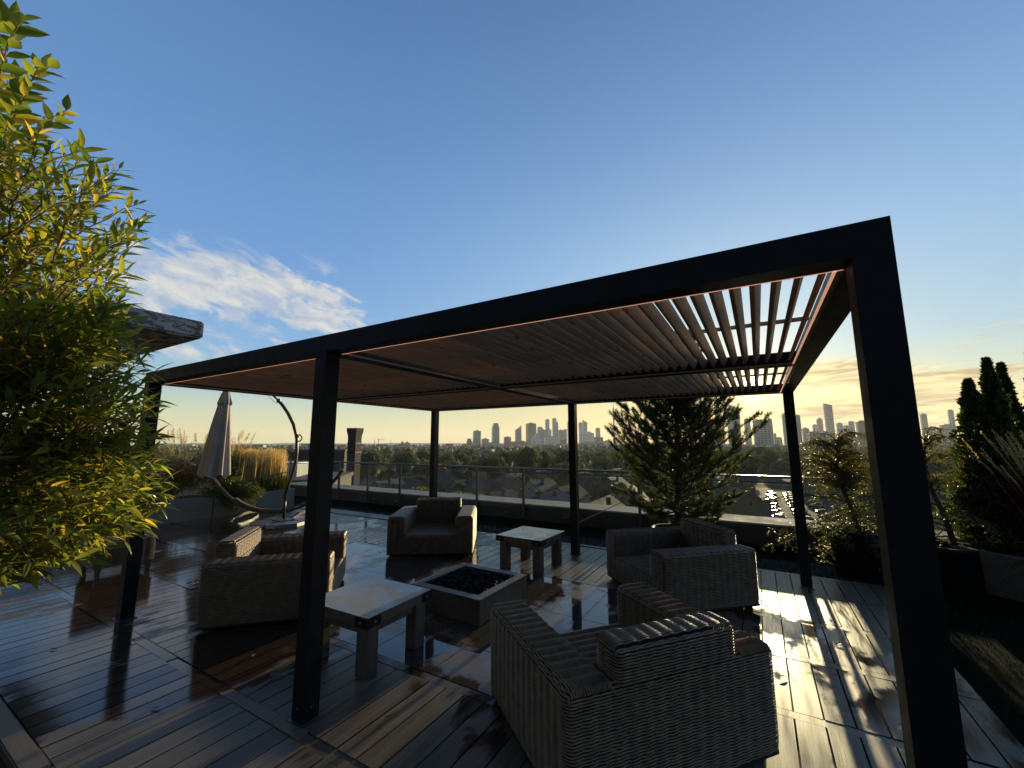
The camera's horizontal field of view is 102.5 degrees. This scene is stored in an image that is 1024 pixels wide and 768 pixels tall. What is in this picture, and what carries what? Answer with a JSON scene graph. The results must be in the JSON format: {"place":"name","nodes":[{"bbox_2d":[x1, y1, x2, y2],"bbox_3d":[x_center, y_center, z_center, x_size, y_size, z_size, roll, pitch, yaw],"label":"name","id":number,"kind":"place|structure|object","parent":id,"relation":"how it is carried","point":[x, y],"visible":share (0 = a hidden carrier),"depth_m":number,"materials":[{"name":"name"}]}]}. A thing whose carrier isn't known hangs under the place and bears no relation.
{"place":"outdoors","nodes":[
{"label":"outdoors","id":0,"kind":"place"},
{"bbox_2d":[380,484,414,489],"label":"house","id":1,"kind":"structure","parent":0,"point":[406,487],"depth_m":125.54,"materials":[{"name":"white"}]},
{"bbox_2d":[405,478,428,487],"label":"house","id":2,"kind":"structure","parent":0,"point":[418,483],"depth_m":143.57,"materials":[{"name":"stone"}]},
{"bbox_2d":[425,471,460,491],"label":"house","id":3,"kind":"structure","parent":0,"point":[445,480],"depth_m":167.07,"materials":[{"name":"stone"}]},
{"bbox_2d":[442,485,485,495],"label":"house","id":4,"kind":"structure","parent":0,"point":[468,489],"depth_m":118.14,"materials":[{"name":"white"}]},
{"bbox_2d":[6,445,957,529],"bbox_3d":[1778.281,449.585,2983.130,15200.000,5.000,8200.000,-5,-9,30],"label":"ground","id":5,"kind":"structure","parent":0,"point":[410,474],"depth_m":245.25,"materials":[{"name":"plant"}]},
{"bbox_2d":[210,461,353,491],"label":"neighbour block","id":6,"kind":"structure","parent":5,"relation":"on","point":[300,473],"depth_m":50.70,"materials":[{"name":"white"}]},
{"bbox_2d":[283,444,346,471],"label":"brick warehouse","id":7,"kind":"structure","parent":5,"relation":"on","point":[339,455],"depth_m":141.25,"materials":[{"name":"white"}]},
{"bbox_2d":[346,428,363,485],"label":"chimney","id":8,"kind":"object","parent":5,"relation":"on","point":[354,443],"visible":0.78,"depth_m":86.20,"materials":[{"name":"brick"}]},
{"bbox_2d":[359,474,380,485],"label":"house","id":9,"kind":"structure","parent":5,"relation":"on","point":[372,480],"depth_m":157.52,"materials":[{"name":"stone"}]},
{"bbox_2d":[360,449,388,477],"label":"tree","id":10,"kind":"object","parent":5,"relation":"on","point":[376,457],"visible":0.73,"depth_m":178.89,"materials":[{"name":"green plant"}]},
{"bbox_2d":[372,478,404,486],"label":"house","id":11,"kind":"structure","parent":5,"relation":"on","point":[389,481],"depth_m":144.20,"materials":[{"name":"stone"}]},
{"bbox_2d":[391,451,419,477],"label":"tree","id":12,"kind":"object","parent":5,"relation":"on","point":[409,457],"visible":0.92,"depth_m":223.49,"materials":[{"name":"green plant"}]},
{"bbox_2d":[415,449,429,472],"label":"tree","id":13,"kind":"object","parent":5,"relation":"on","point":[424,453],"visible":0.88,"depth_m":299.42,"materials":[{"name":"green plant"}]},
{"bbox_2d":[438,453,454,462],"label":"tree","id":14,"kind":"object","parent":5,"relation":"on","point":[445,457],"visible":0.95,"depth_m":305.39,"materials":[{"name":"green plant"}]},
{"bbox_2d":[447,477,472,487],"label":"house","id":15,"kind":"structure","parent":5,"relation":"on","point":[468,481],"depth_m":144.05,"materials":[{"name":"white"}]},
{"bbox_2d":[454,453,471,467],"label":"tree","id":16,"kind":"object","parent":5,"relation":"on","point":[465,458],"visible":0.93,"depth_m":281.48,"materials":[{"name":"green plant"}]},
{"bbox_2d":[473,430,480,444],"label":"tower","id":17,"kind":"structure","parent":5,"relation":"on","point":[476,436],"depth_m":2171.70,"materials":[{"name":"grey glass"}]},
{"bbox_2d":[469,476,493,485],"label":"house","id":18,"kind":"structure","parent":5,"relation":"on","point":[481,482],"depth_m":145.21,"materials":[{"name":"stone"}]},
{"bbox_2d":[10,444,953,457],"bbox_3d":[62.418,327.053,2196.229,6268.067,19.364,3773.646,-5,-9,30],"label":"distant wood","id":19,"kind":"object","parent":5,"relation":"on","point":[389,449],"visible":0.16,"depth_m":866.83,"materials":[{"name":"plant"}]},
{"bbox_2d":[477,455,507,479],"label":"tree","id":20,"kind":"object","parent":5,"relation":"on","point":[493,461],"visible":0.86,"depth_m":177.61,"materials":[{"name":"green plant"}]},
{"bbox_2d":[492,423,501,445],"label":"tower","id":21,"kind":"structure","parent":5,"relation":"on","point":[495,432],"depth_m":2123.27,"materials":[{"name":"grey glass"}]},
{"bbox_2d":[497,450,514,470],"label":"tree","id":22,"kind":"object","parent":5,"relation":"on","point":[505,455],"visible":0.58,"depth_m":241.68,"materials":[{"name":"green plant"}]},
{"bbox_2d":[501,489,536,497],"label":"house","id":23,"kind":"structure","parent":5,"relation":"on","point":[528,493],"depth_m":107.14,"materials":[{"name":"white"}]},
{"bbox_2d":[509,447,541,474],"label":"tree","id":24,"kind":"object","parent":5,"relation":"on","point":[524,457],"visible":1,"depth_m":208.12,"materials":[{"name":"green plant"}]},
{"bbox_2d":[102,448,955,493],"bbox_3d":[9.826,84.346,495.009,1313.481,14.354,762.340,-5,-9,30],"label":"suburb trees","id":25,"kind":"object","parent":5,"relation":"on","point":[608,460],"visible":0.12,"depth_m":254.67,"materials":[{"name":"plant"}]},
{"bbox_2d":[530,434,541,444],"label":"tower","id":26,"kind":"structure","parent":5,"relation":"on","point":[536,439],"depth_m":1973.94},
{"bbox_2d":[534,450,553,471],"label":"tree","id":27,"kind":"object","parent":5,"relation":"on","point":[547,459],"visible":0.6,"depth_m":248.02,"materials":[{"name":"green plant"}]},
{"bbox_2d":[544,436,557,443],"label":"tower","id":28,"kind":"structure","parent":5,"relation":"on","point":[550,439],"depth_m":1972.00,"materials":[{"name":"concrete"}]},
{"bbox_2d":[550,461,568,485],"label":"tree","id":29,"kind":"object","parent":5,"relation":"on","point":[561,479],"visible":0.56,"depth_m":171.23,"materials":[{"name":"green plant"}]},
{"bbox_2d":[553,449,580,463],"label":"tree","id":30,"kind":"object","parent":5,"relation":"on","point":[562,456],"visible":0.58,"depth_m":234.76,"materials":[{"name":"green plant"}]},
{"bbox_2d":[590,495,624,505],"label":"house","id":31,"kind":"structure","parent":5,"relation":"on","point":[609,500],"depth_m":89.69,"materials":[{"name":"brick"}]},
{"bbox_2d":[615,485,650,504],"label":"house","id":32,"kind":"structure","parent":5,"relation":"on","point":[620,497],"depth_m":112.03,"materials":[{"name":"brick"}]},
{"bbox_2d":[727,406,740,443],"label":"tower","id":33,"kind":"structure","parent":5,"relation":"on","point":[730,425],"depth_m":1682.27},
{"bbox_2d":[737,455,762,483],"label":"tree","id":34,"kind":"object","parent":5,"relation":"on","point":[751,464],"visible":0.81,"depth_m":218.74,"materials":[{"name":"green plant"}]},
{"bbox_2d":[751,445,769,466],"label":"tree","id":35,"kind":"object","parent":5,"relation":"on","point":[759,450],"visible":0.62,"depth_m":364.67,"materials":[{"name":"green plant"}]},
{"bbox_2d":[753,419,771,445],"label":"tower","id":36,"kind":"structure","parent":5,"relation":"on","point":[762,436],"depth_m":1479.18,"materials":[{"name":"concrete"}]},
{"bbox_2d":[760,449,782,472],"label":"tree","id":37,"kind":"object","parent":5,"relation":"on","point":[770,456],"visible":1,"depth_m":301.07,"materials":[{"name":"green plant"}]},
{"bbox_2d":[807,431,820,443],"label":"tower","id":38,"kind":"structure","parent":5,"relation":"on","point":[810,434],"depth_m":1382.28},
{"bbox_2d":[802,472,850,497],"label":"house","id":39,"kind":"structure","parent":5,"relation":"on","point":[806,488],"depth_m":166.77,"materials":[{"name":"brick"}]},
{"bbox_2d":[844,487,876,524],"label":"tree","id":40,"kind":"object","parent":5,"relation":"on","point":[861,501],"visible":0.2,"depth_m":75.61,"materials":[{"name":"green plant"}]},
{"bbox_2d":[926,457,948,475],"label":"tree","id":41,"kind":"object","parent":5,"relation":"on","point":[933,467],"visible":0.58,"depth_m":201.71,"materials":[{"name":"green plant"}]},
{"bbox_2d":[481,479,515,494],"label":"house","id":42,"kind":"structure","parent":0,"point":[487,486],"depth_m":135.03,"materials":[{"name":"brick"}]},
{"bbox_2d":[486,488,514,496],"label":"house","id":43,"kind":"structure","parent":0,"point":[500,493],"depth_m":112.87,"materials":[{"name":"white"}]},
{"bbox_2d":[494,473,521,490],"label":"house","id":44,"kind":"structure","parent":0,"point":[515,481],"depth_m":159.11,"materials":[{"name":"stone"}]},
{"bbox_2d":[0,0,1023,444],"label":"sky","id":45,"kind":"structure","parent":0,"point":[306,169],"materials":[{"name":"blue"}]},
{"bbox_2d":[526,423,535,443],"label":"tower","id":46,"kind":"structure","parent":0,"point":[530,430],"depth_m":2073.79,"materials":[{"name":"concrete"}]},
{"bbox_2d":[517,477,559,492],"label":"house","id":47,"kind":"structure","parent":0,"point":[548,485],"depth_m":142.84,"materials":[{"name":"white"}]},
{"bbox_2d":[155,442,922,445],"bbox_3d":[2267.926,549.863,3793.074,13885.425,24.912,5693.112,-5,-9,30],"label":"hills","id":48,"kind":"structure","parent":0,"point":[197,444],"depth_m":4887.74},
{"bbox_2d":[525,496,558,500],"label":"house","id":49,"kind":"structure","parent":0,"point":[553,498],"depth_m":102.13,"materials":[{"name":"white"}]},
{"bbox_2d":[537,429,547,443],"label":"tower","id":50,"kind":"structure","parent":0,"point":[542,433],"depth_m":2413.59,"materials":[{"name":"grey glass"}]},
{"bbox_2d":[535,490,569,501],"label":"house","id":51,"kind":"structure","parent":0,"point":[564,496],"depth_m":111.72,"materials":[{"name":"brick"}]},
{"bbox_2d":[552,418,556,436],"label":"tower","id":52,"kind":"structure","parent":0,"point":[554,428],"depth_m":2979.97,"materials":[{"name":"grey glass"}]},
{"bbox_2d":[555,484,591,502],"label":"house","id":53,"kind":"structure","parent":0,"point":[585,496],"depth_m":124.21,"materials":[{"name":"white"}]},
{"bbox_2d":[562,473,599,501],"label":"house","id":54,"kind":"structure","parent":0,"point":[588,484],"depth_m":155.00,"materials":[{"name":"brick"}]},
{"bbox_2d":[580,432,593,442],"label":"tower","id":55,"kind":"structure","parent":0,"point":[586,437],"depth_m":2466.68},
{"bbox_2d":[595,474,630,499],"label":"house","id":56,"kind":"structure","parent":0,"point":[605,483],"depth_m":151.31,"materials":[{"name":"stone"}]},
{"bbox_2d":[744,418,751,444],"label":"tower","id":57,"kind":"structure","parent":0,"point":[749,441],"depth_m":2080.55,"materials":[{"name":"concrete"}]},
{"bbox_2d":[781,413,786,444],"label":"tower","id":58,"kind":"structure","parent":0,"point":[784,429],"depth_m":1789.75,"materials":[{"name":"concrete"}]},
{"bbox_2d":[745,487,846,522],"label":"road","id":59,"kind":"structure","parent":0,"point":[786,509],"depth_m":146.00,"materials":[{"name":"asphalt"}]},
{"bbox_2d":[708,477,747,501],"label":"house","id":60,"kind":"structure","parent":59,"relation":"on","point":[728,487],"depth_m":140.78,"materials":[{"name":"stone"}]},
{"bbox_2d":[716,487,772,516],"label":"house","id":61,"kind":"structure","parent":59,"relation":"on","point":[747,504],"depth_m":108.93,"materials":[{"name":"brick"}]},
{"bbox_2d":[796,414,802,443],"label":"tower","id":62,"kind":"structure","parent":0,"point":[799,430],"depth_m":1785.94,"materials":[{"name":"concrete"}]},
{"bbox_2d":[816,418,823,432],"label":"tower","id":63,"kind":"structure","parent":0,"point":[819,422],"depth_m":2384.36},
{"bbox_2d":[823,403,835,437],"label":"tower","id":64,"kind":"structure","parent":0,"point":[828,417],"depth_m":2091.35,"materials":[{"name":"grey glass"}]},
{"bbox_2d":[855,420,866,445],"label":"tower","id":65,"kind":"structure","parent":0,"point":[860,426],"depth_m":1485.57,"materials":[{"name":"concrete"}]},
{"bbox_2d":[920,413,927,442],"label":"tower","id":66,"kind":"structure","parent":0,"point":[923,420],"depth_m":1890.85,"materials":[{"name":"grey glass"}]},
{"bbox_2d":[939,424,957,442],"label":"tower","id":67,"kind":"structure","parent":0,"point":[947,426],"depth_m":1783.72,"materials":[{"name":"concrete"}]},
{"bbox_2d":[947,409,955,424],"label":"tower","id":68,"kind":"structure","parent":0,"point":[951,417],"depth_m":2093.96,"materials":[{"name":"concrete"}]},
{"bbox_3d":[-1.922,12.181,0.658,24.400,19.698,17.450,-5,-9,30],"label":"apartment block","id":69,"kind":"object","parent":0,"visible":0},
{"bbox_2d":[290,482,967,551],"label":"parapet wall","id":70,"kind":"structure","parent":69,"relation":"on","point":[750,529],"depth_m":9.49,"materials":[{"name":"concrete"}]},
{"bbox_2d":[285,460,950,527],"bbox_3d":[2.093,2.464,8.932,24.200,1.152,0.060,-5,-9,30],"label":"glass railing","id":71,"kind":"object","parent":70,"relation":"on","point":[477,470],"visible":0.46,"depth_m":10.07,"materials":[{"name":"glass"}]},
{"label":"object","id":72,"kind":"structure","parent":69,"relation":"on","visible":0},
{"bbox_2d":[0,698,49,767],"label":"planter edging","id":73,"kind":"object","parent":72,"relation":"on","point":[19,748],"visible":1,"depth_m":2.37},
{"bbox_2d":[1,284,203,366],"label":"penthouse","id":74,"kind":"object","parent":72,"relation":"on","point":[166,331],"visible":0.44,"depth_m":6.86,"materials":[{"name":"concrete"}]},
{"bbox_2d":[332,507,904,767],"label":"deck substrate","id":75,"kind":"object","parent":72,"relation":"on","point":[787,569],"visible":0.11,"depth_m":5.89,"materials":[{"name":"black"}]},
{"bbox_2d":[189,542,617,696],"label":"paving","id":76,"kind":"structure","parent":75,"relation":"on","point":[455,651],"depth_m":4.25,"materials":[{"name":"tile"}]},
{"bbox_2d":[196,526,346,629],"bbox_3d":[-2.660,2.124,4.814,1.199,0.786,1.407,2,-8,-15],"label":"armchair","id":77,"kind":"object","parent":76,"relation":"on","point":[250,576],"visible":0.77,"depth_m":4.16,"materials":[{"name":"wicker"}]},
{"bbox_2d":[411,563,526,626],"bbox_3d":[-0.477,2.384,4.753,0.962,0.248,0.962,-5,-10,31],"label":"fire pit","id":78,"kind":"object","parent":76,"relation":"on","point":[472,609],"visible":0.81,"depth_m":4.38,"materials":[{"name":"concrete"}]},
{"bbox_2d":[428,568,512,594],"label":"lava rocks","id":79,"kind":"object","parent":78,"relation":"on","point":[472,581],"visible":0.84,"depth_m":4.71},
{"bbox_2d":[0,506,1023,767],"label":"deck","id":80,"kind":"structure","parent":75,"relation":"on","point":[218,696],"depth_m":3.12,"materials":[{"name":"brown wood"}]},
{"bbox_2d":[80,507,155,579],"bbox_3d":[-5.685,2.257,5.958,0.647,0.856,0.667,-5,-9,30],"label":"dining chair","id":81,"kind":"object","parent":80,"relation":"on","point":[115,558],"visible":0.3,"depth_m":5.72,"materials":[{"name":"wicker"}]},
{"bbox_2d":[196,391,304,528],"bbox_3d":[-5.656,1.579,9.277,2.297,3.136,1.216,5,-10,-34],"label":"umbrella","id":82,"kind":"object","parent":80,"relation":"on","point":[215,461],"visible":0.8,"depth_m":8.92,"materials":[{"name":"beige fabric"}]},
{"bbox_2d":[210,469,344,521],"bbox_3d":[-5.902,2.713,10.225,3.288,1.146,1.240,1,-8,-5],"label":"hammock stand","id":83,"kind":"object","parent":80,"relation":"on","point":[244,505],"visible":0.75,"depth_m":10.11,"materials":[{"name":"brown wood"}]},
{"bbox_2d":[322,576,431,680],"bbox_3d":[-1.266,2.115,3.643,0.798,0.468,0.768,-5,-9,29],"label":"side table","id":84,"kind":"object","parent":80,"relation":"on","point":[367,609],"visible":0.77,"depth_m":3.51,"materials":[{"name":"grey wood"}]},
{"bbox_2d":[386,497,476,555],"bbox_3d":[-1.353,2.472,7.254,1.407,0.786,1.199,0,-8,-2],"label":"armchair","id":85,"kind":"object","parent":80,"relation":"on","point":[436,526],"visible":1,"depth_m":6.71,"materials":[{"name":"wicker"}]},
{"bbox_2d":[496,526,564,574],"bbox_3d":[0.290,2.473,6.159,0.768,0.468,0.798,-5,-10,32],"label":"side table","id":86,"kind":"object","parent":80,"relation":"on","point":[527,539],"visible":1,"depth_m":6.01,"materials":[{"name":"grey wood"}]},
{"bbox_2d":[112,216,967,767],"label":"pergola","id":87,"kind":"object","parent":80,"relation":"on","point":[602,340],"visible":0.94,"depth_m":2.65,"materials":[{"name":"black metal"}]},
{"bbox_2d":[490,582,778,767],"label":"armchair","id":88,"kind":"object","parent":80,"relation":"on","point":[654,678],"visible":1,"depth_m":2.24,"materials":[{"name":"wicker"}]},
{"bbox_2d":[606,518,759,611],"bbox_3d":[2.019,2.160,5.118,1.199,0.786,1.407,2,-8,-13],"label":"armchair","id":89,"kind":"object","parent":80,"relation":"on","point":[700,565],"visible":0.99,"depth_m":4.55,"materials":[{"name":"wicker"}]},
{"bbox_2d":[651,523,673,526],"bbox_3d":[2.797,2.652,6.971,0.824,0.400,0.824,-5,-9,30],"label":"planter","id":90,"kind":"object","parent":75,"relation":"on","point":[661,525],"visible":0.06,"depth_m":7.33,"materials":[{"name":"black metal"}]},
{"bbox_2d":[604,329,772,525],"bbox_3d":[2.979,0.714,7.168,2.783,3.583,2.434,-1,-8,9],"label":"pine tree","id":91,"kind":"object","parent":90,"relation":"in","point":[688,418],"visible":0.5,"depth_m":6.79,"materials":[{"name":"green plant"}]},
{"bbox_2d":[826,525,883,582],"bbox_3d":[4.879,2.366,5.767,0.704,0.620,0.704,-5,-9,30],"label":"planter","id":92,"kind":"object","parent":75,"relation":"on","point":[855,564],"visible":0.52,"depth_m":5.55,"materials":[{"name":"black metal"}]},
{"bbox_2d":[755,424,952,570],"bbox_3d":[4.876,1.646,5.902,1.968,2.134,1.679,3,-9,-20],"label":"tree","id":93,"kind":"object","parent":92,"relation":"in","point":[844,475],"visible":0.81,"depth_m":5.93,"materials":[{"name":"green plant"}]},
{"bbox_2d":[294,495,1023,746],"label":"turf base","id":94,"kind":"object","parent":72,"relation":"on","point":[967,666],"depth_m":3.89,"materials":[{"name":"plant"}]},
{"bbox_2d":[115,494,212,525],"bbox_3d":[-8.251,2.985,9.665,0.880,0.520,1.760,-5,-9,30],"label":"planter","id":95,"kind":"object","parent":94,"relation":"on","point":[194,507],"visible":0.38,"depth_m":9.74,"materials":[{"name":"concrete"}]},
{"bbox_2d":[100,472,208,501],"bbox_3d":[-8.227,2.429,9.361,1.078,0.772,2.142,-11,-14,53],"label":"shrub","id":96,"kind":"object","parent":95,"relation":"in","point":[172,487],"visible":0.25,"depth_m":9.65,"materials":[{"name":"green plant"}]},
{"bbox_2d":[152,458,198,500],"bbox_3d":[-8.088,2.299,9.690,0.722,1.054,1.160,-2,-8,16],"label":"shrub","id":97,"kind":"object","parent":95,"relation":"in","point":[181,472],"visible":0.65,"depth_m":9.83,"materials":[{"name":"green plant"}]},
{"bbox_2d":[130,428,254,501],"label":"pampas grass","id":98,"kind":"object","parent":95,"relation":"in","point":[195,439],"depth_m":10.15,"materials":[{"name":"plant"}]},
{"bbox_2d":[199,493,257,516],"bbox_3d":[-7.528,3.157,10.875,0.880,0.520,1.040,-5,-9,30],"label":"planter","id":99,"kind":"object","parent":94,"relation":"on","point":[218,510],"visible":0.36,"depth_m":10.40,"materials":[{"name":"concrete"}]},
{"bbox_2d":[190,454,243,495],"bbox_3d":[-7.734,2.268,10.670,1.019,1.399,1.172,-5,-9,30],"label":"shrub","id":100,"kind":"object","parent":99,"relation":"in","point":[233,464],"visible":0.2,"depth_m":10.75,"materials":[{"name":"green plant"}]},
{"bbox_2d":[196,476,265,509],"bbox_3d":[-7.169,2.780,10.531,0.924,0.892,1.442,-5,-9,30],"label":"shrub","id":101,"kind":"object","parent":99,"relation":"in","point":[245,491],"visible":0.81,"depth_m":10.53,"materials":[{"name":"green plant"}]},
{"bbox_2d":[234,444,259,477],"bbox_3d":[-7.346,2.354,11.349,0.705,1.414,0.666,-7,-11,41],"label":"shrub","id":102,"kind":"object","parent":99,"relation":"in","point":[244,447],"visible":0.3,"depth_m":11.27,"materials":[{"name":"green plant"}]},
{"bbox_2d":[257,488,294,508],"bbox_3d":[-6.991,3.285,11.774,0.880,0.520,1.030,-5,-9,30],"label":"planter","id":103,"kind":"object","parent":94,"relation":"on","point":[271,499],"visible":0.41,"depth_m":11.52,"materials":[{"name":"concrete"}]},
{"bbox_2d":[227,448,296,491],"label":"reed grass","id":104,"kind":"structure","parent":103,"relation":"in","point":[271,475],"depth_m":11.53,"materials":[{"name":"plant"}]},
{"bbox_2d":[936,540,988,594],"bbox_3d":[5.697,2.345,5.281,0.624,0.520,0.624,-5,-9,30],"label":"planter","id":105,"kind":"object","parent":94,"relation":"on","point":[961,571],"visible":0.56,"depth_m":5.07,"materials":[{"name":"black metal"}]},
{"bbox_2d":[949,539,1023,602],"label":"planter","id":106,"kind":"object","parent":94,"relation":"on","point":[1010,586],"visible":0.43,"depth_m":4.86,"materials":[{"name":"metal"}]},
{"bbox_2d":[842,426,1023,553],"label":"tree","id":107,"kind":"object","parent":106,"relation":"in","point":[929,439],"visible":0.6,"depth_m":5.37,"materials":[{"name":"green plant"}]},
{"bbox_2d":[938,356,1023,554],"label":"cypress","id":108,"kind":"object","parent":106,"relation":"in","point":[986,410],"visible":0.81,"depth_m":5.36,"materials":[{"name":"green plant"}]},
{"bbox_2d":[960,429,1023,585],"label":"feather grass","id":109,"kind":"object","parent":106,"relation":"in","point":[1021,452],"depth_m":4.96,"materials":[{"name":"plant"}]},
{"bbox_2d":[995,361,1023,457],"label":"cypress","id":110,"kind":"object","parent":106,"relation":"in","point":[1017,407],"visible":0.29,"depth_m":5.94,"materials":[{"name":"green plant"}]},
{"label":"soil","id":111,"kind":"structure","parent":94,"relation":"on","visible":0},
{"bbox_2d":[0,0,183,595],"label":"shrub","id":112,"kind":"object","parent":111,"relation":"on","point":[40,460],"visible":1,"depth_m":1.82,"materials":[{"name":"green plant"}]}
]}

